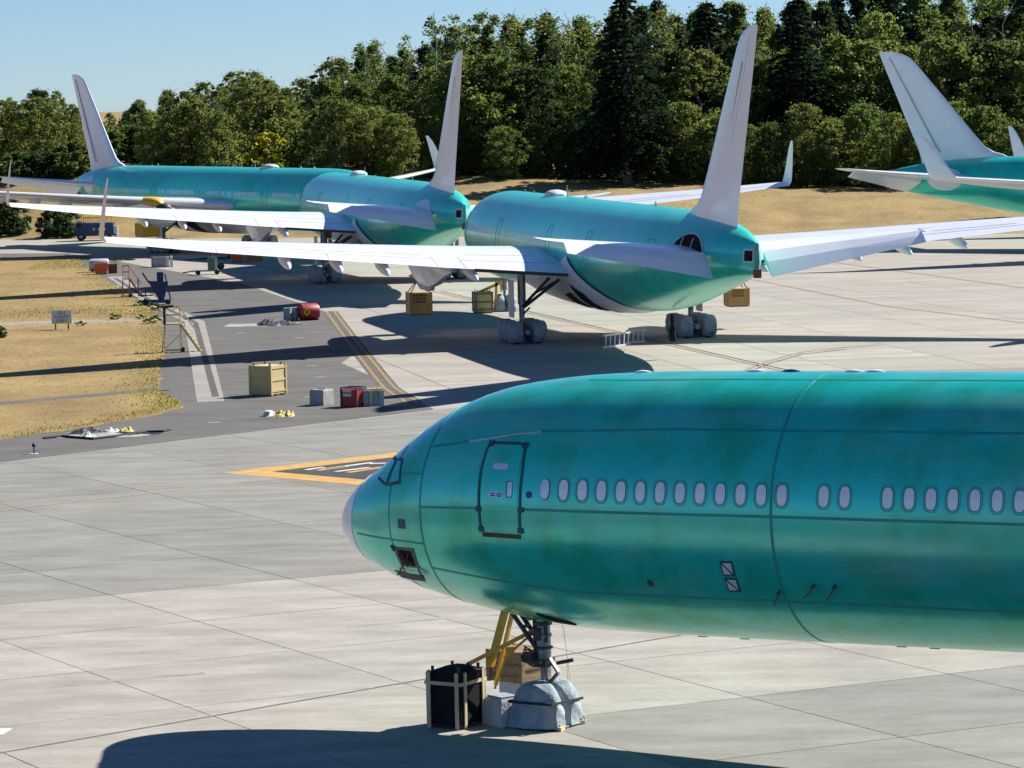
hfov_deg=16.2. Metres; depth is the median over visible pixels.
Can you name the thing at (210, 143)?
broadleaf tree
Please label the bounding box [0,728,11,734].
white dash
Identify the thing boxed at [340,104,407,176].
broadleaf tree
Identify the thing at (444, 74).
broadleaf tree
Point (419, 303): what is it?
hanging crate
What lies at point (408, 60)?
broadleaf tree
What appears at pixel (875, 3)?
broadleaf tree
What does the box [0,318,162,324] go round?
gravel path
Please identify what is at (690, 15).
broadleaf tree
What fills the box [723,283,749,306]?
hanging crate
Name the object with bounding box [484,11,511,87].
broadleaf tree
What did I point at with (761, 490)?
cabin window
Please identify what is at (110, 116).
broadleaf tree
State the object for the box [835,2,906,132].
broadleaf tree
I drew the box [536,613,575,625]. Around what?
nose gear door
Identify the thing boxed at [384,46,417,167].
broadleaf tree
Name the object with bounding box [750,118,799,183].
broadleaf tree
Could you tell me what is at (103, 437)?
hose
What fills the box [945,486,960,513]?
cabin window
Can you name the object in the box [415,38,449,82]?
broadleaf tree
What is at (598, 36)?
broadleaf tree
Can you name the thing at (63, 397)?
gravel path
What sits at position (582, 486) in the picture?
cabin window
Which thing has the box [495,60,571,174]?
broadleaf tree
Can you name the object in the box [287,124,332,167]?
broadleaf tree
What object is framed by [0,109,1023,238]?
ground
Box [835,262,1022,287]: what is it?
stand line
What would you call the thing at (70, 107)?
broadleaf tree
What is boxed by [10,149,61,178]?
shrub
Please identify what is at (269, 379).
wooden crate
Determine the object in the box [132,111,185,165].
broadleaf tree
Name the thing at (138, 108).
broadleaf tree
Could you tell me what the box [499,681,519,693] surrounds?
concrete block
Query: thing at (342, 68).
broadleaf tree
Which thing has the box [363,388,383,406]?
weight stack
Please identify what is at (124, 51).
sky
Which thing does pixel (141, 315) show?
weed
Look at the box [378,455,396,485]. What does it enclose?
cockpit window
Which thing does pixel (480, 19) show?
broadleaf tree
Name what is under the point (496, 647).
tie down frame
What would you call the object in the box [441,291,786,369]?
stand line
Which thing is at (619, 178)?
broadleaf tree
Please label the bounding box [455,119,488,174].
broadleaf tree
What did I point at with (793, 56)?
conifer
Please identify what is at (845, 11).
broadleaf tree
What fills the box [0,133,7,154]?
broadleaf tree
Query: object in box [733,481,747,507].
cabin window
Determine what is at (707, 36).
conifer
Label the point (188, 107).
broadleaf tree
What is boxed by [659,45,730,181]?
broadleaf tree
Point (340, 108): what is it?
broadleaf tree
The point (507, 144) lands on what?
broadleaf tree
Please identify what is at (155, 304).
weed
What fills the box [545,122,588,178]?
broadleaf tree
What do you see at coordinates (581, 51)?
broadleaf tree
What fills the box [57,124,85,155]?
broadleaf tree
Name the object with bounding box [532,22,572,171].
broadleaf tree
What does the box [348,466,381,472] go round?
painted stroke
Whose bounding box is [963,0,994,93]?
broadleaf tree
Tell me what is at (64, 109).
broadleaf tree
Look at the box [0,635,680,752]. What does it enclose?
wide joint
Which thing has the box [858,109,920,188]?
broadleaf tree
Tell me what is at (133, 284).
maintenance stand
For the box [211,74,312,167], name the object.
broadleaf tree
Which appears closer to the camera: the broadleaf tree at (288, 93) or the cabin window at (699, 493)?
the cabin window at (699, 493)
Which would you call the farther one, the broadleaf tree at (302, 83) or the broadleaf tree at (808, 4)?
the broadleaf tree at (808, 4)
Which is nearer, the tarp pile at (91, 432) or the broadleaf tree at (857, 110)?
the tarp pile at (91, 432)
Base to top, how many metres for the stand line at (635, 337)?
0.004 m
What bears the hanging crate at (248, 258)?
hanging from the airliner at (358, 207)
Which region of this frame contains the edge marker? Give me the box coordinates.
[30,443,38,453]
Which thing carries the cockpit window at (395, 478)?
in the airliner at (870, 507)
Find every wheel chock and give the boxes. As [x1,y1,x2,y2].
[556,724,566,731]
[568,718,584,725]
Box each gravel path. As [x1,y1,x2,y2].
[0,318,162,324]
[0,388,171,404]
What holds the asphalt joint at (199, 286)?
on the asphalt shoulder
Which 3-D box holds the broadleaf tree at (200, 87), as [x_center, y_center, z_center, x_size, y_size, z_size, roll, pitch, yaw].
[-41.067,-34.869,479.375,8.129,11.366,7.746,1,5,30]
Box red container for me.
[298,303,319,320]
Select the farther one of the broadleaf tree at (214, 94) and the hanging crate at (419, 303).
the broadleaf tree at (214, 94)
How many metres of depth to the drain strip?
219.15 m
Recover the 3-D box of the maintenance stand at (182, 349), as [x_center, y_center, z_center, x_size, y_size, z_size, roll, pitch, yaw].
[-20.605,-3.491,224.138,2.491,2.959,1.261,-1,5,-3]
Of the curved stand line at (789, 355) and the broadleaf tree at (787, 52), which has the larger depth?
the broadleaf tree at (787, 52)
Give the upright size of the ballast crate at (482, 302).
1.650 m
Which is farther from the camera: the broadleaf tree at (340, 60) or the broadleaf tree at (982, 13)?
the broadleaf tree at (340, 60)
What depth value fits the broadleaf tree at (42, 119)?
471.71 m
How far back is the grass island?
224.27 m
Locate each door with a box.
[475,440,528,538]
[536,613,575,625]
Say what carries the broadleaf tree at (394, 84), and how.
on the ground at (473, 189)
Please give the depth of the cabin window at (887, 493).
79.24 m
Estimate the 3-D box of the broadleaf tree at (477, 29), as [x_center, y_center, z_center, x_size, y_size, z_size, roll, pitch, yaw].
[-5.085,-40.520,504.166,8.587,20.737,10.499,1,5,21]
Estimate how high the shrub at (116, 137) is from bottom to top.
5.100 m
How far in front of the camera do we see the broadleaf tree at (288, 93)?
467.73 m
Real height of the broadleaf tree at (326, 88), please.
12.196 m
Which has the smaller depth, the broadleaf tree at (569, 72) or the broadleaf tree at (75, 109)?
the broadleaf tree at (569, 72)
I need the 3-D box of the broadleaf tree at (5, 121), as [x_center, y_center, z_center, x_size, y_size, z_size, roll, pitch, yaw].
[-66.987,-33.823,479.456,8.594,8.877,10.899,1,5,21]
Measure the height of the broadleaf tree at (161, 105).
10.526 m
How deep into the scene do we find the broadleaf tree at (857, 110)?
448.19 m
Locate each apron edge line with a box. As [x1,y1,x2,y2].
[325,311,407,403]
[333,311,418,403]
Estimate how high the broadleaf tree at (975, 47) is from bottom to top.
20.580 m
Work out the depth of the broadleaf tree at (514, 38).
475.87 m
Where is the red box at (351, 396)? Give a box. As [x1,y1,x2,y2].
[340,386,365,407]
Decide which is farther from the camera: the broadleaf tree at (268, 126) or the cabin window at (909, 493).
the broadleaf tree at (268, 126)
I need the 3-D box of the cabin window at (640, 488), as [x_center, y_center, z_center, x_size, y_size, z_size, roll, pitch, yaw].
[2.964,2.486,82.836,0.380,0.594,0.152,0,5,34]
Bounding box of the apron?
[0,234,1023,767]
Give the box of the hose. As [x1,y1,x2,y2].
[43,428,171,439]
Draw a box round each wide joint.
[0,635,672,751]
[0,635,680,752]
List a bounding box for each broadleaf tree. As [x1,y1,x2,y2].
[0,98,32,161]
[0,99,31,152]
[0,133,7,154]
[6,93,70,155]
[18,88,63,149]
[46,89,69,148]
[57,106,84,143]
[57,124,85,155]
[59,102,83,142]
[103,113,116,129]
[112,102,146,143]
[129,97,150,116]
[131,110,163,165]
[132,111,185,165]
[148,96,238,165]
[149,86,215,165]
[151,88,180,129]
[179,80,218,140]
[192,108,255,166]
[203,84,241,160]
[210,69,256,149]
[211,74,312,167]
[221,69,284,162]
[236,130,289,167]
[239,79,280,122]
[251,91,313,167]
[278,85,313,151]
[280,76,325,161]
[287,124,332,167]
[292,78,356,164]
[298,96,378,170]
[303,58,358,154]
[312,81,392,167]
[318,57,353,105]
[319,56,345,168]
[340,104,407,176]
[347,43,373,163]
[350,46,375,115]
[357,73,422,169]
[361,41,385,96]
[362,109,433,179]
[367,37,393,117]
[374,53,418,144]
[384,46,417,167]
[394,35,422,168]
[398,42,441,151]
[398,55,516,173]
[399,65,459,165]
[411,120,456,176]
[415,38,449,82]
[416,16,443,121]
[428,14,463,117]
[430,23,457,62]
[432,43,553,175]
[437,22,474,117]
[449,20,476,118]
[453,21,482,91]
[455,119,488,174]
[466,8,489,129]
[470,23,508,145]
[481,123,533,178]
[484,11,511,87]
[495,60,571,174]
[496,15,533,102]
[497,10,530,165]
[503,15,541,95]
[506,22,546,149]
[508,120,564,177]
[527,9,568,154]
[531,57,594,174]
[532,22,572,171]
[533,13,567,172]
[534,11,555,94]
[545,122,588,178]
[552,21,577,122]
[559,49,642,178]
[560,15,599,85]
[563,22,598,135]
[564,12,594,103]
[582,16,605,88]
[583,12,632,143]
[592,8,651,85]
[608,121,659,182]
[614,2,666,96]
[619,60,665,172]
[631,48,704,154]
[635,101,716,182]
[640,117,683,180]
[642,0,682,58]
[643,5,675,101]
[656,10,682,103]
[659,9,688,92]
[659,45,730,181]
[678,0,728,95]
[679,7,695,40]
[685,37,769,154]
[689,111,750,181]
[703,123,780,184]
[705,0,754,125]
[711,1,765,177]
[745,3,778,109]
[746,53,795,175]
[750,5,785,119]
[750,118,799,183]
[752,7,782,117]
[758,43,841,172]
[762,1,803,175]
[762,98,846,187]
[774,0,820,54]
[803,0,842,117]
[804,31,882,183]
[805,31,917,186]
[805,118,875,186]
[817,0,856,51]
[826,98,902,187]
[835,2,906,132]
[841,0,881,64]
[851,0,897,60]
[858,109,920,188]
[860,0,933,100]
[867,42,942,159]
[871,30,1001,164]
[883,0,937,47]
[886,125,921,170]
[903,0,948,90]
[932,0,976,94]
[936,33,1020,143]
[940,30,1023,147]
[948,0,975,96]
[948,98,997,152]
[960,0,1007,93]
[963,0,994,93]
[965,97,1015,154]
[970,0,1005,38]
[984,0,1023,115]
[985,0,1017,94]
[985,118,1023,155]
[1003,0,1023,96]
[1004,39,1023,142]
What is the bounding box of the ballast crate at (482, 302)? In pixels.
[472,290,493,312]
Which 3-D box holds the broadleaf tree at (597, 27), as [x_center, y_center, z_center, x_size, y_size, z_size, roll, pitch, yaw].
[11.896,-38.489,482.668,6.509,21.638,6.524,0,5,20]
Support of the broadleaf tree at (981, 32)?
on the ground at (473, 189)
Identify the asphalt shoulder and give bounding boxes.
[0,253,433,461]
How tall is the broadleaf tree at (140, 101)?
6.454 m
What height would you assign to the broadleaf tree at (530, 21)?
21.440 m
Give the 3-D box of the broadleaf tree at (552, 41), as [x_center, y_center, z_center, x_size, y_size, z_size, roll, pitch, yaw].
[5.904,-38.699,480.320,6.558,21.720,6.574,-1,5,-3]
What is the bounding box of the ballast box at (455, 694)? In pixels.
[424,660,486,729]
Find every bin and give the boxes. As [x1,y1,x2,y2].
[93,263,107,274]
[231,254,242,261]
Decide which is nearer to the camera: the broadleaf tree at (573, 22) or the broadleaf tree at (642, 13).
the broadleaf tree at (642, 13)
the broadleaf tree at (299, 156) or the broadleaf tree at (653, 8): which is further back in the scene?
the broadleaf tree at (653, 8)
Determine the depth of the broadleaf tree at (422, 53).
483.43 m
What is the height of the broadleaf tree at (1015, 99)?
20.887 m
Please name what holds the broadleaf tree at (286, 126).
on the ground at (473, 189)
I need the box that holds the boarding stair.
[137,272,170,304]
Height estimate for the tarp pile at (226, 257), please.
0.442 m
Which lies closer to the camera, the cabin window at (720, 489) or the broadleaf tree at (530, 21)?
the cabin window at (720, 489)
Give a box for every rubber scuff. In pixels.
[37,672,205,689]
[347,613,509,626]
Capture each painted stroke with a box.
[318,466,348,470]
[323,462,374,468]
[335,467,371,471]
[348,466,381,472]
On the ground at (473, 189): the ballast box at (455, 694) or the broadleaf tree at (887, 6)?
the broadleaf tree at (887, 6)
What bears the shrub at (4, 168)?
on the ground at (473, 189)
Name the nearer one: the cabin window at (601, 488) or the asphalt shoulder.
the cabin window at (601, 488)
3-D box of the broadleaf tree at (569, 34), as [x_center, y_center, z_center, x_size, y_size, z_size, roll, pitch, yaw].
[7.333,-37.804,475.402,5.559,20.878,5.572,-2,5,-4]
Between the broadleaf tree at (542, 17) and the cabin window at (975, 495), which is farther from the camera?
the broadleaf tree at (542, 17)
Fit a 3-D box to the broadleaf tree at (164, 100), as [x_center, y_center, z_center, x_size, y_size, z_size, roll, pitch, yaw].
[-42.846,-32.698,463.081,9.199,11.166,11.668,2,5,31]
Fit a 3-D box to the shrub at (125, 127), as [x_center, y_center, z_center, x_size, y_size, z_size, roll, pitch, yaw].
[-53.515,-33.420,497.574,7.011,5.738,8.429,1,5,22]
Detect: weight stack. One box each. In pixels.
[151,256,172,266]
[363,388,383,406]
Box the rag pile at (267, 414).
[252,410,298,418]
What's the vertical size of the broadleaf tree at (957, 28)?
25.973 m
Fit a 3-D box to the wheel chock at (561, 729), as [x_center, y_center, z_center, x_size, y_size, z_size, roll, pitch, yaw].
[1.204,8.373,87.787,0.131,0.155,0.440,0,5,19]
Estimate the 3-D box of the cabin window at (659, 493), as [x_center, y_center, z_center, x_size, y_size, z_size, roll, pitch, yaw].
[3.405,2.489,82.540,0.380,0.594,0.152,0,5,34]
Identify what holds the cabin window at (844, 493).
in the airliner at (870, 507)
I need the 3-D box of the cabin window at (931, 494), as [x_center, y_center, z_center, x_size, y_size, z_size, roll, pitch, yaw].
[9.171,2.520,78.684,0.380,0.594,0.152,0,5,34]
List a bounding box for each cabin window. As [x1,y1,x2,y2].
[540,478,549,499]
[557,477,569,502]
[575,478,588,502]
[594,478,607,503]
[614,478,627,503]
[633,479,646,504]
[653,479,666,505]
[673,480,686,505]
[693,480,706,506]
[713,481,727,506]
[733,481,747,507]
[754,482,768,507]
[774,482,788,508]
[816,483,830,509]
[837,484,851,510]
[880,485,894,511]
[901,485,916,511]
[923,486,938,512]
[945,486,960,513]
[967,487,982,513]
[989,487,1004,514]
[1012,488,1023,514]
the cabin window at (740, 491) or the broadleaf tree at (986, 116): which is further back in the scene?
the broadleaf tree at (986, 116)
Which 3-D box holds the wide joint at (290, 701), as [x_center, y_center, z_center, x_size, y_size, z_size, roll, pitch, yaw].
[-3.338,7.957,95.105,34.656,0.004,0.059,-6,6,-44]
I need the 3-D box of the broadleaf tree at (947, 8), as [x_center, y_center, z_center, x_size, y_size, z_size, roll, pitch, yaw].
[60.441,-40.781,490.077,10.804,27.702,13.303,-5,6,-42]
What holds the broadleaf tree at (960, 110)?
on the ground at (473, 189)
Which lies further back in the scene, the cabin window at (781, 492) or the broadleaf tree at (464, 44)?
the broadleaf tree at (464, 44)
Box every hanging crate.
[135,221,159,236]
[244,237,262,261]
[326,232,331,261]
[405,278,432,315]
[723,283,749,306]
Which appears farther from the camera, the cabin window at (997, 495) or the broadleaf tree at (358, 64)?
the broadleaf tree at (358, 64)
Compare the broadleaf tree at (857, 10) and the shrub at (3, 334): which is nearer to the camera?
the shrub at (3, 334)
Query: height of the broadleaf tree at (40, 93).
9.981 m
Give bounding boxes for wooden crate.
[248,361,286,395]
[485,643,550,684]
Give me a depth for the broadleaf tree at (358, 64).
491.50 m
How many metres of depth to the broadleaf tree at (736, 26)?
487.54 m
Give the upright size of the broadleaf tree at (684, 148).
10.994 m
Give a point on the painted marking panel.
(364, 475)
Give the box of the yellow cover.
[139,197,171,208]
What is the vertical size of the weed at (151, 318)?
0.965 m
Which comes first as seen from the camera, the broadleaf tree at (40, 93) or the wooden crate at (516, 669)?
the wooden crate at (516, 669)
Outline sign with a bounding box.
[51,310,71,329]
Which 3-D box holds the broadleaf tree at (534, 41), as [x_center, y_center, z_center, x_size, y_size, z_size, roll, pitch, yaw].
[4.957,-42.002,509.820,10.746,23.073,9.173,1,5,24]
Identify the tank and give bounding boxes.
[89,258,108,271]
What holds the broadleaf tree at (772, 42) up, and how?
on the ground at (473, 189)
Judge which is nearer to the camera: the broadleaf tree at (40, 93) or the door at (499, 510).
the door at (499, 510)
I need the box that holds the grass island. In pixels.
[0,257,184,439]
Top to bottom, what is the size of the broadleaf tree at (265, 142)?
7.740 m
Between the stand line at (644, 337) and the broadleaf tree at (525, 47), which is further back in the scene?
the broadleaf tree at (525, 47)
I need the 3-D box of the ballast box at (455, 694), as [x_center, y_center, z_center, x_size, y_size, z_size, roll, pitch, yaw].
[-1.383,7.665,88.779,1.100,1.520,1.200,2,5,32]
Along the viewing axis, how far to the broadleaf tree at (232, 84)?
486.29 m
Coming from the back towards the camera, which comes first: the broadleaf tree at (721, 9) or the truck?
the broadleaf tree at (721, 9)
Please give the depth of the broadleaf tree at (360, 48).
478.42 m
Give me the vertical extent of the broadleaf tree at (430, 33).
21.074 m
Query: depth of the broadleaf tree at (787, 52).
466.50 m
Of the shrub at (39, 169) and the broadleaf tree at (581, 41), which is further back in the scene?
the broadleaf tree at (581, 41)
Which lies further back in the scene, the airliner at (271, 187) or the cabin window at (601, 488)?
the airliner at (271, 187)
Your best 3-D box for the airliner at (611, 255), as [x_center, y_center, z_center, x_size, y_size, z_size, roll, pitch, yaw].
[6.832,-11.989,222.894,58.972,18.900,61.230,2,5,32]
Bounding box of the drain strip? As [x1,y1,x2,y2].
[108,276,223,401]
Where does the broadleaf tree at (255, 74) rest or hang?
on the ground at (473, 189)
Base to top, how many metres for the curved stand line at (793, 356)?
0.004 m
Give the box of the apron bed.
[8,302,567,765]
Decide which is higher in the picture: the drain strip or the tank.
the tank
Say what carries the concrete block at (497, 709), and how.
on the apron
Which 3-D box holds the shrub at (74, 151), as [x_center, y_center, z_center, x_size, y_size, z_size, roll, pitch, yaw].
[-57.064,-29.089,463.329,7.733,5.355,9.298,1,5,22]
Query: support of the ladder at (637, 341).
on the apron
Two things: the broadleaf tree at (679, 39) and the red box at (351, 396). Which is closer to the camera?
the red box at (351, 396)
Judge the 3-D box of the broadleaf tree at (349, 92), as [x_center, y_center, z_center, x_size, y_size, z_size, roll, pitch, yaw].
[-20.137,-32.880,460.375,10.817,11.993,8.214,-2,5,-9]
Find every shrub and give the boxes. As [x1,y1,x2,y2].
[0,150,35,179]
[0,199,33,234]
[0,326,7,337]
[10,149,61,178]
[34,210,81,236]
[43,137,90,175]
[106,127,134,161]
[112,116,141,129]
[114,124,134,137]
[120,121,164,162]
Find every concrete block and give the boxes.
[309,388,333,405]
[484,692,514,727]
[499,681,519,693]
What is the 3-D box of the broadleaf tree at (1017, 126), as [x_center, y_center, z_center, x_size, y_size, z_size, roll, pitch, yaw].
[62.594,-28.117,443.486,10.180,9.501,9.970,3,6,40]
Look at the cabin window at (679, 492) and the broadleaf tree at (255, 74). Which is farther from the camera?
the broadleaf tree at (255, 74)
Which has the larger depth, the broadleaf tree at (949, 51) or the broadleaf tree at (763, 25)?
the broadleaf tree at (763, 25)
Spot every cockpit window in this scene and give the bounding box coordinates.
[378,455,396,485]
[388,457,403,485]
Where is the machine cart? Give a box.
[182,253,223,274]
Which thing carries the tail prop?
hanging from the airliner at (611, 255)
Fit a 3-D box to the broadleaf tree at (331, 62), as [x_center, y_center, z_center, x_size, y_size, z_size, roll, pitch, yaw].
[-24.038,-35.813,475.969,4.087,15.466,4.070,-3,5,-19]
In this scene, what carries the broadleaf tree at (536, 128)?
on the ground at (473, 189)
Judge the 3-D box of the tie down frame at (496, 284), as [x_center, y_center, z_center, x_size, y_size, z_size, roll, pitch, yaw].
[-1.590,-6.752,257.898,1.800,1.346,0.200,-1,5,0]
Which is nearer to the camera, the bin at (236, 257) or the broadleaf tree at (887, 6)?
the bin at (236, 257)
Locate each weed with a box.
[109,312,120,319]
[134,314,146,318]
[142,315,162,322]
[147,301,160,309]
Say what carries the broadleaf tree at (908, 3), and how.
on the ground at (473, 189)
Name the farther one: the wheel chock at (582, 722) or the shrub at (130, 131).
the shrub at (130, 131)
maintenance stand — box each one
[121,265,143,296]
[162,305,201,351]
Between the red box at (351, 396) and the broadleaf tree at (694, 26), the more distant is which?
the broadleaf tree at (694, 26)
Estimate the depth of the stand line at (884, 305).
255.81 m
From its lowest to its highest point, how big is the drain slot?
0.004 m
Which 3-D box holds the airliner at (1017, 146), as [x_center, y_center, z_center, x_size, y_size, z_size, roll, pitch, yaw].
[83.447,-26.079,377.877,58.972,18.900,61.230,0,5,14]
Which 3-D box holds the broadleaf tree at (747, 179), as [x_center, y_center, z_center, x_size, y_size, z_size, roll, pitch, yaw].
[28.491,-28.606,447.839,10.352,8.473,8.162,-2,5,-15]
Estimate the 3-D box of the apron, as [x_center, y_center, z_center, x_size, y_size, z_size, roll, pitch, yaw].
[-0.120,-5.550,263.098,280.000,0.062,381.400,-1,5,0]
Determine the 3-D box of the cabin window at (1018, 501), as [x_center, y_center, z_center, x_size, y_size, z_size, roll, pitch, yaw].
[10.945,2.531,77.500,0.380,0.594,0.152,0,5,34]
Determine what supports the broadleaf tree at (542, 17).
on the ground at (473, 189)
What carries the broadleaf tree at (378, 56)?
on the ground at (473, 189)
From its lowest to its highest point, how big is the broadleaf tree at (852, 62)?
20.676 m
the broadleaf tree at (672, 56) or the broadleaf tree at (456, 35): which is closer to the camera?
the broadleaf tree at (672, 56)
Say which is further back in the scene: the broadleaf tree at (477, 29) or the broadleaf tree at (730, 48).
the broadleaf tree at (477, 29)
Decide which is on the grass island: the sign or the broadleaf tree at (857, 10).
the sign
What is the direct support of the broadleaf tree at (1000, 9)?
on the ground at (473, 189)
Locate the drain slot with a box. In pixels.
[114,278,218,396]
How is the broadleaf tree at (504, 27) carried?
on the ground at (473, 189)
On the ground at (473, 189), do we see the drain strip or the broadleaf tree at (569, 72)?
the broadleaf tree at (569, 72)
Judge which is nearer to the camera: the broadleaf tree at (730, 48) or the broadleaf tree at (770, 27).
the broadleaf tree at (730, 48)
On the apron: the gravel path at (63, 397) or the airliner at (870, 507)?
the airliner at (870, 507)
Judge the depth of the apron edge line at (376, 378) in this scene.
211.46 m
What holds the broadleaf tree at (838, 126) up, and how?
on the ground at (473, 189)
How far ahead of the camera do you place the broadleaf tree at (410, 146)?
448.45 m
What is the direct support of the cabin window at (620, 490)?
in the airliner at (870, 507)
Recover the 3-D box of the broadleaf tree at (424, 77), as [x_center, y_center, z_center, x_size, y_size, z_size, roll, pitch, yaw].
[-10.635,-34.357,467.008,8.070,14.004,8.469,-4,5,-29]
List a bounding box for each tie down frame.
[466,611,532,688]
[478,280,501,298]
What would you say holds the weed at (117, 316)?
on the gravel path at (73, 321)
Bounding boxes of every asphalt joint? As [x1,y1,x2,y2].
[163,275,235,297]
[216,253,344,290]
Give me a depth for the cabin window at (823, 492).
80.14 m
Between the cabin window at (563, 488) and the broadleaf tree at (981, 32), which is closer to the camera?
the cabin window at (563, 488)
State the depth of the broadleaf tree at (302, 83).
483.19 m
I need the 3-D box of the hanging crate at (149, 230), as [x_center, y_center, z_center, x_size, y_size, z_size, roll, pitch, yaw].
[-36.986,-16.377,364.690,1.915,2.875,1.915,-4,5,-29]
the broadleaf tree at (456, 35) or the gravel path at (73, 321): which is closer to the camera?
the gravel path at (73, 321)
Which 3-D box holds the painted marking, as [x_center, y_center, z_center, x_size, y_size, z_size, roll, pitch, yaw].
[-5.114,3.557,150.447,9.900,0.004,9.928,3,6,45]
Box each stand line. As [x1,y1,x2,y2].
[433,291,782,370]
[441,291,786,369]
[742,345,872,370]
[752,279,1023,322]
[756,349,842,368]
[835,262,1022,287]
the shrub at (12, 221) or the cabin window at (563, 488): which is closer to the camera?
the cabin window at (563, 488)
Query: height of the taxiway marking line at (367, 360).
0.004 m
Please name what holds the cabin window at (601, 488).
in the airliner at (870, 507)
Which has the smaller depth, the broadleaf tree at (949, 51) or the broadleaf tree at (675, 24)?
the broadleaf tree at (949, 51)
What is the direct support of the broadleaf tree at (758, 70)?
on the ground at (473, 189)
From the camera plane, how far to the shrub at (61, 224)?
418.71 m
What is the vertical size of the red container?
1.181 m
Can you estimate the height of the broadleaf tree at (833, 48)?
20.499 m
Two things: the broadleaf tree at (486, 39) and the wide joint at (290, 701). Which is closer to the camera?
the wide joint at (290, 701)
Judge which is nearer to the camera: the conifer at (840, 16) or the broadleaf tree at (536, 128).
the broadleaf tree at (536, 128)
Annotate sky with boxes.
[0,0,1009,112]
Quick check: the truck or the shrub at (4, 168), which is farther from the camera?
the shrub at (4, 168)
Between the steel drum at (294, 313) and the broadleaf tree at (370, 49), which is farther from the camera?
the broadleaf tree at (370, 49)
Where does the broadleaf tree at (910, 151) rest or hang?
on the ground at (473, 189)
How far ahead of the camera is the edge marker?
160.25 m
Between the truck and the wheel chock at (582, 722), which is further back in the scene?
the truck
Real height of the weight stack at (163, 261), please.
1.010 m
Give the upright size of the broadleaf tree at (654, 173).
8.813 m
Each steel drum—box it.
[283,308,291,320]
[290,307,298,320]
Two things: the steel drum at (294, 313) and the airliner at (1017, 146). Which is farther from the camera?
the airliner at (1017, 146)
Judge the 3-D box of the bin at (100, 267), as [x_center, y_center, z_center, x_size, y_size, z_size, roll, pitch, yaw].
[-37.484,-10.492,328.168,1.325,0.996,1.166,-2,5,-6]
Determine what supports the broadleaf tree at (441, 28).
on the ground at (473, 189)
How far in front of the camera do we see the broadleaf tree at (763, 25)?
490.44 m
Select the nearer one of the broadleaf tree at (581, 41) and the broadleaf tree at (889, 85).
the broadleaf tree at (889, 85)
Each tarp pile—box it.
[58,426,160,437]
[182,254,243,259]
[224,318,300,326]
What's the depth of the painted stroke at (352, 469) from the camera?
150.51 m
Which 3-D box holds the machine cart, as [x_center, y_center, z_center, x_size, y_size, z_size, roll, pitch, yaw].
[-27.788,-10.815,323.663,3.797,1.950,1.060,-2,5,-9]
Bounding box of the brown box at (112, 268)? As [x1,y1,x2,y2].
[108,264,116,273]
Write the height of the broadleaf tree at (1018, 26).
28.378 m
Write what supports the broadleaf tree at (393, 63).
on the ground at (473, 189)
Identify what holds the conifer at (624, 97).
on the ground at (473, 189)
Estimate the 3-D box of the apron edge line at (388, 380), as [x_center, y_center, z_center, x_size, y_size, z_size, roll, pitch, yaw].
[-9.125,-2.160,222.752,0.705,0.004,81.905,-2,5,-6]
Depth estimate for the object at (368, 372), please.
212.77 m
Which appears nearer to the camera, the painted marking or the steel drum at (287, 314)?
the painted marking
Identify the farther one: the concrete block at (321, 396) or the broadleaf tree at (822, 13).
the broadleaf tree at (822, 13)
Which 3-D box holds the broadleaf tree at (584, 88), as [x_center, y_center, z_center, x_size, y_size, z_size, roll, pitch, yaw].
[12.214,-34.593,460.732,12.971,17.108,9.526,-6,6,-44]
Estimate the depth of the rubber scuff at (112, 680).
96.91 m
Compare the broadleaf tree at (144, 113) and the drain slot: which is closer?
the drain slot
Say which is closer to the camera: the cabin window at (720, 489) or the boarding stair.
the cabin window at (720, 489)
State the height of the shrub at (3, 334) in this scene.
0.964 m
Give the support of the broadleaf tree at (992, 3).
on the ground at (473, 189)
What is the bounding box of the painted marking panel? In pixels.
[273,457,392,479]
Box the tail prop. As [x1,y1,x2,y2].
[669,314,675,341]
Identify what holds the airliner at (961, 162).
on the apron
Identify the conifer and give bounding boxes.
[546,0,696,184]
[661,0,757,167]
[744,0,844,177]
[819,0,855,49]
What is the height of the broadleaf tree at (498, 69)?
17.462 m
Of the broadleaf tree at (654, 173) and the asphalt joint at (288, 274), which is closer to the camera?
the asphalt joint at (288, 274)
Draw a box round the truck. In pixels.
[75,214,117,240]
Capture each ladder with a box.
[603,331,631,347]
[625,329,645,342]
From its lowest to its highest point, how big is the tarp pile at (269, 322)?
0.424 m
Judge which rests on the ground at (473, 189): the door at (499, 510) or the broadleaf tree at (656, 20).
the broadleaf tree at (656, 20)
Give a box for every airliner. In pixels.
[0,74,437,252]
[6,50,792,283]
[99,25,1023,343]
[342,369,1023,729]
[836,52,1023,213]
[1008,126,1023,155]
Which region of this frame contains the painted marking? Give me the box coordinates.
[224,452,396,484]

